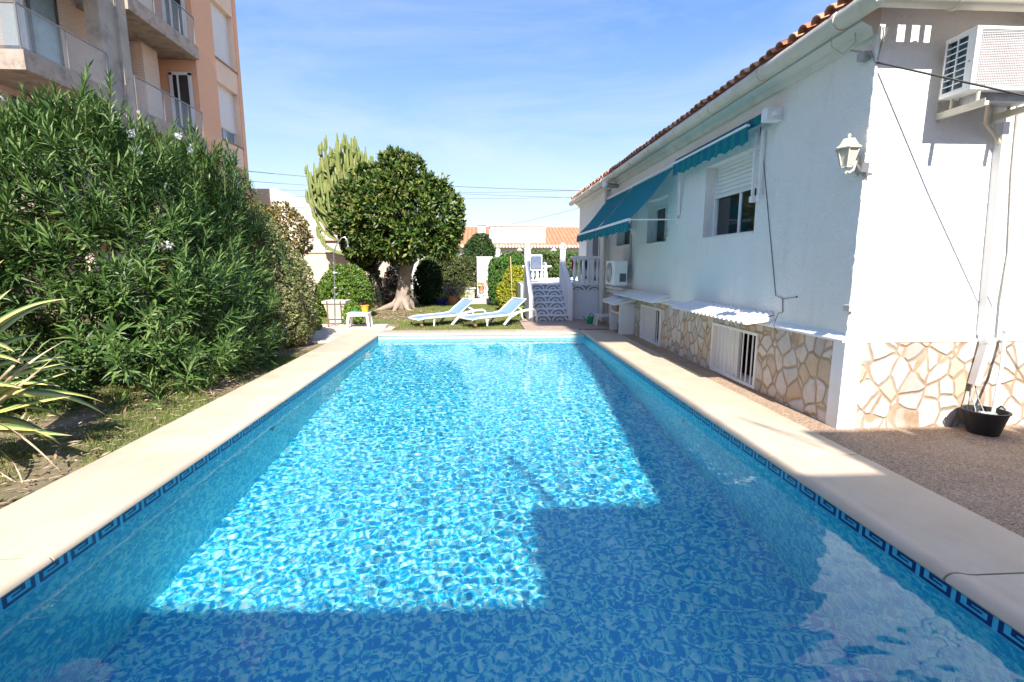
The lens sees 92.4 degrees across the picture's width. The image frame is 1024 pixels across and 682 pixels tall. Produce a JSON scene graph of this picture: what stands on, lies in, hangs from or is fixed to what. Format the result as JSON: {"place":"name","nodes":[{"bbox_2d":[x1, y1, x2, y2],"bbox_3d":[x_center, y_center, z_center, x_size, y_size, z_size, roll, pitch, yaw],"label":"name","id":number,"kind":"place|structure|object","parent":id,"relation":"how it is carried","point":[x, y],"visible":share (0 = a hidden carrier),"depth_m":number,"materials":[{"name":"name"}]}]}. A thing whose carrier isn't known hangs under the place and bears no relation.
{"place":"outdoors","nodes":[
{"label":"outdoors","id":0,"kind":"place"},
{"bbox_2d":[0,0,250,331],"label":"apartment building","id":1,"kind":"structure","parent":0,"point":[165,60],"depth_m":14.67,"materials":[{"name":"orange painted plaster"},{"name":"pale pink brick"},{"name":"grey concrete"}]},
{"bbox_2d":[0,0,64,66],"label":"balcony door","id":2,"kind":"structure","parent":1,"relation":"in","point":[39,36],"depth_m":12.23,"materials":[{"name":"glass"}]},
{"bbox_2d":[12,95,81,196],"bbox_3d":[-11.916,-4.775,12.559,0.120,2.350,1.800,-1,9,-3],"label":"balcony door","id":3,"kind":"structure","parent":1,"relation":"in","point":[12,95],"depth_m":12.59,"materials":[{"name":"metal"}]},
{"bbox_2d":[161,0,187,38],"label":"loggia door","id":4,"kind":"structure","parent":1,"relation":"in","point":[169,11],"depth_m":16.49,"materials":[{"name":"white metal"}]},
{"bbox_2d":[168,72,195,132],"bbox_3d":[-11.362,-8.140,16.955,0.720,2.140,0.080,-1,9,-3],"label":"loggia door","id":5,"kind":"structure","parent":1,"relation":"in","point":[181,87],"depth_m":16.90,"materials":[{"name":"white metal"}]},
{"bbox_2d":[0,353,299,483],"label":"rough grass","id":6,"kind":"structure","parent":0,"point":[188,399],"depth_m":5.02,"materials":[{"name":"green plant"}]},
{"bbox_2d":[0,283,523,508],"bbox_3d":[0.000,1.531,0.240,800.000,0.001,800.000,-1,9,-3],"label":"ground","id":7,"kind":"structure","parent":0,"point":[40,482],"depth_m":4.83,"materials":[{"name":"soil"}]},
{"bbox_2d":[0,260,104,482],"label":"agave","id":8,"kind":"object","parent":7,"relation":"on","point":[8,423],"visible":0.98,"depth_m":3.90,"materials":[{"name":"green plant"}]},
{"bbox_2d":[0,363,283,503],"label":"leaf litter","id":9,"kind":"object","parent":7,"relation":"on","point":[56,452],"visible":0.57,"depth_m":4.69,"materials":[{"name":"brown plant"}]},
{"bbox_2d":[0,59,299,414],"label":"oleander bush","id":10,"kind":"object","parent":7,"relation":"on","point":[116,347],"visible":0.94,"depth_m":5.72,"materials":[{"name":"green plant"}]},
{"bbox_2d":[84,254,306,332],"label":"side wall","id":11,"kind":"structure","parent":7,"relation":"on","point":[121,256],"depth_m":10.18,"materials":[{"name":"white paint"}]},
{"bbox_2d":[161,197,313,329],"bbox_3d":[-6.719,-1.909,11.960,2.259,3.229,4.045,4,10,21],"label":"flowering hedge","id":12,"kind":"object","parent":7,"relation":"on","point":[292,214],"visible":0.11,"depth_m":12.53,"materials":[{"name":"green plant"}]},
{"bbox_2d":[191,202,319,349],"bbox_3d":[-4.670,-1.180,9.112,1.937,2.665,1.991,-1,9,-3],"label":"trimmed shrub","id":13,"kind":"object","parent":7,"relation":"on","point":[301,329],"visible":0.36,"depth_m":8.97,"materials":[{"name":"green plant"}]},
{"bbox_2d":[291,302,363,329],"bbox_3d":[-4.482,-0.605,11.913,0.737,0.632,1.988,5,10,27],"label":"shrub","id":14,"kind":"object","parent":7,"relation":"on","point":[349,306],"visible":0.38,"depth_m":12.39,"materials":[{"name":"green plant"}]},
{"bbox_2d":[321,299,350,322],"bbox_3d":[-4.583,-0.776,12.879,0.600,0.590,0.600,-1,9,-3],"label":"planter","id":15,"kind":"object","parent":7,"relation":"on","point":[340,304],"visible":0.67,"depth_m":12.66,"materials":[{"name":"concrete"}]},
{"bbox_2d":[304,133,373,271],"bbox_3d":[-6.459,-4.665,18.973,2.831,6.486,1.433,-1,9,-3],"label":"candelabra cactus","id":16,"kind":"object","parent":7,"relation":"on","point":[335,163],"visible":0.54,"depth_m":18.30,"materials":[{"name":"green plant"}]},
{"bbox_2d":[292,252,391,300],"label":"boundary wall","id":17,"kind":"structure","parent":7,"relation":"on","point":[320,263],"depth_m":20.71,"materials":[{"name":"white paint"}]},
{"bbox_2d":[313,263,373,316],"bbox_3d":[-4.943,-1.462,14.266,1.809,1.633,1.557,-1,9,-3],"label":"green shrub","id":18,"kind":"object","parent":7,"relation":"on","point":[358,288],"visible":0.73,"depth_m":13.87,"materials":[{"name":"green plant"}]},
{"bbox_2d":[336,217,382,308],"bbox_3d":[-5.260,-2.773,17.124,1.572,3.343,1.157,3,9,19],"label":"ivy clad trunk","id":19,"kind":"object","parent":7,"relation":"on","point":[374,273],"visible":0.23,"depth_m":17.05,"materials":[{"name":"green plant"}]},
{"bbox_2d":[372,324,387,327],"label":"stone slab","id":20,"kind":"structure","parent":7,"relation":"on","point":[380,326],"depth_m":11.75,"materials":[{"name":"beige stone"}]},
{"bbox_2d":[325,145,467,310],"bbox_3d":[-3.826,-3.704,16.555,4.695,5.458,3.482,-1,9,-3],"label":"round tree","id":21,"kind":"object","parent":7,"relation":"on","point":[404,231],"visible":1,"depth_m":15.60,"materials":[{"name":"green plant"}]},
{"bbox_2d":[381,263,412,303],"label":"garden bush","id":22,"kind":"object","parent":7,"relation":"on","point":[390,284],"visible":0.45,"depth_m":18.24,"materials":[{"name":"green plant"}]},
{"bbox_2d":[356,308,448,321],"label":"fallen leaves","id":23,"kind":"object","parent":7,"relation":"on","point":[391,311],"visible":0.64,"depth_m":15.42,"materials":[{"name":"brown plant"}]},
{"bbox_2d":[412,259,443,304],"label":"dark bush","id":24,"kind":"object","parent":7,"relation":"on","point":[421,295],"visible":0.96,"depth_m":18.46,"materials":[{"name":"green plant"}]},
{"bbox_2d":[425,287,453,304],"bbox_3d":[-2.748,-1.732,18.778,1.137,0.716,1.261,-1,9,-3],"label":"flower pot","id":25,"kind":"object","parent":7,"relation":"on","point":[442,300],"visible":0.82,"depth_m":18.59,"materials":[{"name":"blue ceramic"}]},
{"bbox_2d":[418,255,476,295],"bbox_3d":[-2.805,-2.833,21.896,2.859,2.006,1.087,-1,9,-3],"label":"hedge","id":26,"kind":"object","parent":7,"relation":"on","point":[462,268],"visible":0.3,"depth_m":21.54,"materials":[{"name":"green plant"}]},
{"bbox_2d":[441,273,464,304],"bbox_3d":[-2.317,-2.010,18.838,1.006,1.246,0.882,8,12,42],"label":"flower pot","id":27,"kind":"object","parent":7,"relation":"on","point":[452,300],"visible":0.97,"depth_m":18.72,"materials":[{"name":"ceramic"}]},
{"bbox_2d":[432,280,490,303],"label":"planter wall","id":28,"kind":"structure","parent":7,"relation":"on","point":[478,300],"depth_m":19.72,"materials":[{"name":"white paint"}]},
{"bbox_2d":[452,287,474,300],"bbox_3d":[-1.866,-1.740,18.914,0.780,0.688,0.948,2,9,15],"label":"flower pot","id":29,"kind":"object","parent":7,"relation":"on","point":[460,297],"visible":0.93,"depth_m":18.88,"materials":[{"name":"ceramic"}]},
{"bbox_2d":[463,232,495,259],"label":"round shrub","id":30,"kind":"object","parent":7,"relation":"on","point":[487,247],"visible":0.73,"depth_m":25.09,"materials":[{"name":"green plant"}]},
{"bbox_2d":[478,285,487,297],"bbox_3d":[-1.092,-1.962,20.392,0.368,0.670,0.819,6,11,35],"label":"pedestal","id":31,"kind":"object","parent":7,"relation":"on","point":[481,293],"visible":0.44,"depth_m":20.18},
{"bbox_2d":[475,280,485,290],"bbox_3d":[-1.308,-2.278,20.066,0.508,0.456,0.645,3,9,16],"label":"flower pot","id":32,"kind":"object","parent":31,"relation":"on","point":[480,288],"visible":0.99,"depth_m":20.09,"materials":[{"name":"ceramic"}]},
{"bbox_2d":[459,297,537,326],"bbox_3d":[-0.329,-0.751,12.535,2.020,0.651,0.740,-6,11,-35],"label":"sun lounger","id":33,"kind":"object","parent":7,"relation":"on","point":[511,306],"visible":1,"depth_m":12.56,"materials":[{"name":"white plastic"}]},
{"bbox_2d":[495,265,523,307],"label":"yellow bush","id":34,"kind":"object","parent":7,"relation":"on","point":[504,297],"visible":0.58,"depth_m":16.04,"materials":[{"name":"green plant"}]},
{"bbox_2d":[487,255,534,305],"bbox_3d":[-0.024,-2.240,18.310,1.834,1.903,0.956,-1,9,-3],"label":"hedge","id":35,"kind":"object","parent":7,"relation":"on","point":[498,266],"visible":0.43,"depth_m":18.00,"materials":[{"name":"green plant"}]},
{"bbox_2d":[510,256,512,296],"bbox_3d":[-0.014,-1.837,15.937,0.101,1.801,0.036,-1,9,-3],"label":"stake","id":36,"kind":"object","parent":7,"relation":"on","point":[511,274],"visible":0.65,"depth_m":15.88,"materials":[{"name":"yellow wood"}]},
{"bbox_2d":[0,329,1023,635],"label":"pool coping","id":37,"kind":"object","parent":7,"relation":"on","point":[956,547],"visible":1,"depth_m":3.43,"materials":[{"name":"stone"}]},
{"bbox_2d":[0,329,1023,575],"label":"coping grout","id":38,"kind":"object","parent":37,"relation":"on","point":[608,329],"visible":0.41,"depth_m":2.54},
{"bbox_2d":[0,335,1023,652],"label":"pool basin","id":39,"kind":"object","parent":7,"relation":"in","point":[902,559],"visible":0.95,"depth_m":3.12,"materials":[{"name":"tile"}]},
{"bbox_2d":[0,338,1023,681],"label":"water","id":40,"kind":"structure","parent":39,"relation":"in","point":[498,510],"depth_m":2.68,"materials":[{"name":"blue liquid"}]},
{"bbox_2d":[514,302,523,316],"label":"shrub","id":41,"kind":"object","parent":7,"relation":"on","point":[516,310],"visible":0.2,"depth_m":14.38,"materials":[{"name":"green plant"}]},
{"bbox_2d":[499,250,578,277],"bbox_3d":[1.274,-3.347,21.362,3.936,1.256,0.966,-1,9,-3],"label":"hedge","id":42,"kind":"object","parent":7,"relation":"on","point":[552,258],"visible":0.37,"depth_m":21.14,"materials":[{"name":"green plant"}]},
{"bbox_2d":[569,0,1023,428],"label":"villa","id":43,"kind":"object","parent":7,"relation":"on","point":[817,283],"visible":0.95,"depth_m":4.59,"materials":[{"name":"white paint"}]},
{"bbox_2d":[585,231,599,282],"bbox_3d":[2.507,-2.541,14.639,0.240,1.606,1.850,-1,9,-3],"label":"door","id":44,"kind":"structure","parent":43,"relation":"in","point":[595,243],"depth_m":15.13,"materials":[{"name":"white metal"}]},
{"bbox_2d":[576,185,633,242],"bbox_3d":[2.151,-2.927,11.575,0.874,1.143,2.090,-1,9,-3],"label":"awning","id":45,"kind":"object","parent":43,"relation":"attached to","point":[608,207],"visible":0.94,"depth_m":11.45,"materials":[{"name":"fabric"}]},
{"bbox_2d":[602,181,618,188],"bbox_3d":[2.353,-3.717,11.717,0.444,0.136,0.140,-6,11,-34],"label":"spotlight","id":46,"kind":"object","parent":43,"relation":"attached to","point":[609,185],"visible":0.99,"depth_m":11.65,"materials":[{"name":"grey metal"}]},
{"bbox_2d":[605,261,631,286],"bbox_3d":[2.407,-1.510,11.053,0.452,0.575,0.748,-1,9,-3],"label":"air conditioner","id":47,"kind":"object","parent":43,"relation":"attached to","point":[616,273],"visible":1,"depth_m":10.71,"materials":[{"name":"white plastic"}]},
{"bbox_2d":[615,221,629,246],"bbox_3d":[2.698,-2.518,11.485,0.240,0.576,1.100,-1,9,-3],"label":"window","id":48,"kind":"structure","parent":43,"relation":"in","point":[626,235],"depth_m":11.83,"materials":[{"name":"white metal"}]},
{"bbox_2d":[596,164,678,238],"bbox_3d":[2.291,-2.573,9.312,0.874,1.143,2.380,-1,9,-3],"label":"awning","id":49,"kind":"object","parent":43,"relation":"attached to","point":[637,197],"visible":0.99,"depth_m":9.09,"materials":[{"name":"fabric"}]},
{"bbox_2d":[639,304,661,346],"bbox_3d":[2.831,-0.324,9.606,0.282,0.700,1.170,-1,9,-3],"label":"basement window","id":50,"kind":"structure","parent":43,"relation":"in","point":[653,316],"depth_m":9.70,"materials":[{"name":"white paint"}]},
{"bbox_2d":[647,198,667,243],"bbox_3d":[2.834,-2.270,9.282,0.240,0.826,1.060,-1,9,-3],"label":"window","id":51,"kind":"structure","parent":43,"relation":"in","point":[661,207],"depth_m":9.56,"materials":[{"name":"white metal"}]},
{"bbox_2d":[672,107,782,215],"bbox_3d":[2.783,-2.288,6.728,0.210,0.960,2.795,-1,9,-3],"label":"awning","id":52,"kind":"object","parent":43,"relation":"attached to","point":[725,143],"visible":1,"depth_m":5.96,"materials":[{"name":"fabric"}]},
{"bbox_2d":[701,150,759,238],"bbox_3d":[2.999,-1.930,6.597,0.240,1.026,1.400,-1,9,-3],"label":"window","id":53,"kind":"structure","parent":43,"relation":"in","point":[734,214],"depth_m":6.75,"materials":[{"name":"white metal"}]},
{"bbox_2d":[709,322,758,388],"bbox_3d":[3.026,0.157,6.469,0.282,0.680,1.170,-1,9,-3],"label":"basement window","id":54,"kind":"structure","parent":43,"relation":"in","point":[737,349],"depth_m":6.55,"materials":[{"name":"white paint"}]},
{"bbox_2d":[835,133,861,176],"bbox_3d":[2.913,-1.613,4.234,0.260,0.337,0.198,-1,9,-3],"label":"wall lantern","id":55,"kind":"object","parent":43,"relation":"attached to","point":[847,150],"depth_m":4.19,"materials":[{"name":"white metal"}]},
{"bbox_2d":[877,61,1023,96],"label":"power cable","id":56,"kind":"object","parent":43,"relation":"attached to","point":[958,80],"visible":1,"depth_m":3.79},
{"bbox_2d":[935,25,1023,123],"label":"air conditioner","id":57,"kind":"object","parent":43,"relation":"attached to","point":[989,55],"visible":0.94,"depth_m":3.86,"materials":[{"name":"white plastic"}]},
{"bbox_2d":[967,103,1009,411],"bbox_3d":[4.107,-0.642,4.323,0.513,2.695,0.208,-1,9,-8],"label":"pipe duct","id":58,"kind":"object","parent":43,"relation":"attached to","point":[1000,133],"visible":0.97,"depth_m":4.36,"materials":[{"name":"white paint"}]},
{"bbox_2d":[991,105,1021,411],"bbox_3d":[4.416,-0.720,4.321,0.198,2.815,0.235,-1,9,-3],"label":"hose","id":59,"kind":"object","parent":43,"relation":"attached to","point":[1009,255],"visible":0.85,"depth_m":4.41,"materials":[{"name":"white plastic"}]},
{"bbox_2d":[229,324,395,345],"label":"garden path","id":60,"kind":"structure","parent":0,"point":[325,333],"depth_m":11.31,"materials":[{"name":"beige concrete"}]},
{"bbox_2d":[326,301,328,326],"bbox_3d":[-4.467,-0.642,11.893,0.041,0.650,0.036,-1,9,-3],"label":"post","id":61,"kind":"object","parent":60,"relation":"on","point":[327,313],"visible":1,"depth_m":11.87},
{"bbox_2d":[333,237,348,325],"bbox_3d":[-4.162,-1.437,11.981,0.456,2.174,0.065,-1,9,-5],"label":"garden shower","id":62,"kind":"object","parent":60,"relation":"on","point":[334,272],"visible":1,"depth_m":11.93,"materials":[{"name":"grey metal"}]},
{"bbox_2d":[346,311,372,327],"bbox_3d":[-3.701,-0.518,11.909,0.570,0.362,0.399,-1,9,-3],"label":"stool","id":63,"kind":"object","parent":60,"relation":"on","point":[350,315],"visible":0.99,"depth_m":11.74,"materials":[{"name":"white plastic"}]},
{"bbox_2d":[356,301,370,311],"bbox_3d":[-3.579,-0.839,11.854,0.350,0.288,0.236,-1,9,-3],"label":"flower pot","id":64,"kind":"object","parent":63,"relation":"on","point":[364,307],"visible":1,"depth_m":11.81,"materials":[{"name":"yellow plastic"}]},
{"bbox_2d":[250,189,397,293],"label":"neighbour house","id":65,"kind":"structure","parent":0,"point":[301,206],"depth_m":23.33,"materials":[{"name":"white paint"}]},
{"bbox_2d":[252,181,570,197],"bbox_3d":[-2.587,-7.843,24.977,30.001,1.048,0.018,-1,9,-3],"label":"overhead cable","id":66,"kind":"object","parent":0,"point":[457,193],"visible":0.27,"depth_m":25.10,"materials":[{"name":"black rubber"}]},
{"bbox_2d":[249,171,579,190],"bbox_3d":[-2.526,-8.029,23.937,30.002,1.264,0.025,-1,9,-3],"label":"overhead cable","id":67,"kind":"object","parent":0,"point":[452,186],"visible":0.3,"depth_m":24.07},
{"bbox_2d":[269,195,561,198],"bbox_3d":[-2.464,-7.024,23.085,30.001,0.675,0.014,-1,9,-3],"label":"overhead cable","id":68,"kind":"object","parent":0,"point":[469,198],"visible":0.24,"depth_m":23.20,"materials":[{"name":"black rubber"}]},
{"bbox_2d":[294,190,545,192],"bbox_3d":[-2.648,-8.173,25.936,30.001,0.689,0.016,-1,9,-3],"label":"overhead cable","id":69,"kind":"object","parent":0,"point":[457,192],"visible":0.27,"depth_m":26.02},
{"bbox_2d":[319,301,526,329],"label":"lawn","id":70,"kind":"structure","parent":0,"point":[451,320],"depth_m":13.28,"materials":[{"name":"green plant"}]},
{"bbox_2d":[408,298,486,326],"bbox_3d":[-1.665,-0.755,12.756,2.020,0.651,0.740,-6,11,-35],"label":"sun lounger","id":71,"kind":"object","parent":70,"relation":"on","point":[460,306],"visible":0.91,"depth_m":12.77,"materials":[{"name":"white plastic"}]},
{"bbox_2d":[476,256,491,297],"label":"white wall","id":72,"kind":"structure","parent":0,"point":[482,267],"depth_m":20.76,"materials":[{"name":"white paint"}]},
{"bbox_2d":[412,221,578,288],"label":"house","id":73,"kind":"structure","parent":0,"point":[506,238],"depth_m":31.77,"materials":[{"name":"paint"}]},
{"bbox_2d":[494,247,577,280],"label":"garden wall","id":74,"kind":"structure","parent":0,"point":[498,250],"depth_m":27.04,"materials":[{"name":"white paint"}]},
{"bbox_2d":[235,0,837,226],"label":"sky","id":75,"kind":"structure","parent":0,"point":[520,95],"materials":[{"name":"blue"}]},
{"bbox_2d":[518,319,608,328],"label":"paving","id":76,"kind":"structure","parent":0,"point":[572,324],"depth_m":12.20,"materials":[{"name":"ceramic"}]},
{"bbox_2d":[523,243,572,320],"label":"staircase","id":77,"kind":"structure","parent":76,"relation":"on","point":[550,302],"depth_m":13.67,"materials":[{"name":"tile"}]},
{"bbox_2d":[515,256,599,318],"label":"terrace","id":78,"kind":"structure","parent":76,"relation":"on","point":[585,299],"depth_m":13.52,"materials":[{"name":"paint"}]},
{"bbox_2d":[530,255,546,282],"bbox_3d":[0.789,-2.301,15.579,0.615,0.871,0.541,-1,9,-3],"label":"armchair","id":79,"kind":"object","parent":78,"relation":"on","point":[536,262],"visible":0.78,"depth_m":15.68,"materials":[{"name":"white plastic"}]},
{"bbox_2d":[583,313,593,323],"bbox_3d":[1.973,-0.585,12.576,0.302,0.291,0.196,3,10,21],"label":"watering can","id":80,"kind":"object","parent":76,"relation":"on","point":[589,320],"visible":0.84,"depth_m":12.49,"materials":[{"name":"green plastic"}]},
{"bbox_2d":[593,314,609,325],"bbox_3d":[2.275,-0.534,12.328,0.432,0.274,0.302,-1,9,-3],"label":"stool","id":81,"kind":"object","parent":76,"relation":"on","point":[596,316],"visible":0.69,"depth_m":12.23,"materials":[{"name":"white plastic"}]},
{"bbox_2d":[595,319,1023,536],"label":"patio","id":82,"kind":"structure","parent":0,"point":[980,475],"depth_m":3.95,"materials":[{"name":"concrete"}]},
{"bbox_2d":[602,295,635,334],"bbox_3d":[2.371,-0.625,11.001,0.496,0.853,1.000,-1,9,-3],"label":"cupboard","id":83,"kind":"object","parent":82,"relation":"on","point":[621,317],"visible":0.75,"depth_m":10.63,"materials":[{"name":"white paint"}]},
{"bbox_2d":[960,405,1012,436],"bbox_3d":[4.267,0.710,4.432,0.338,0.251,0.338,8,12,41],"label":"bucket","id":84,"kind":"object","parent":82,"relation":"on","point":[987,422],"visible":0.99,"depth_m":4.36,"materials":[{"name":"black plastic"}]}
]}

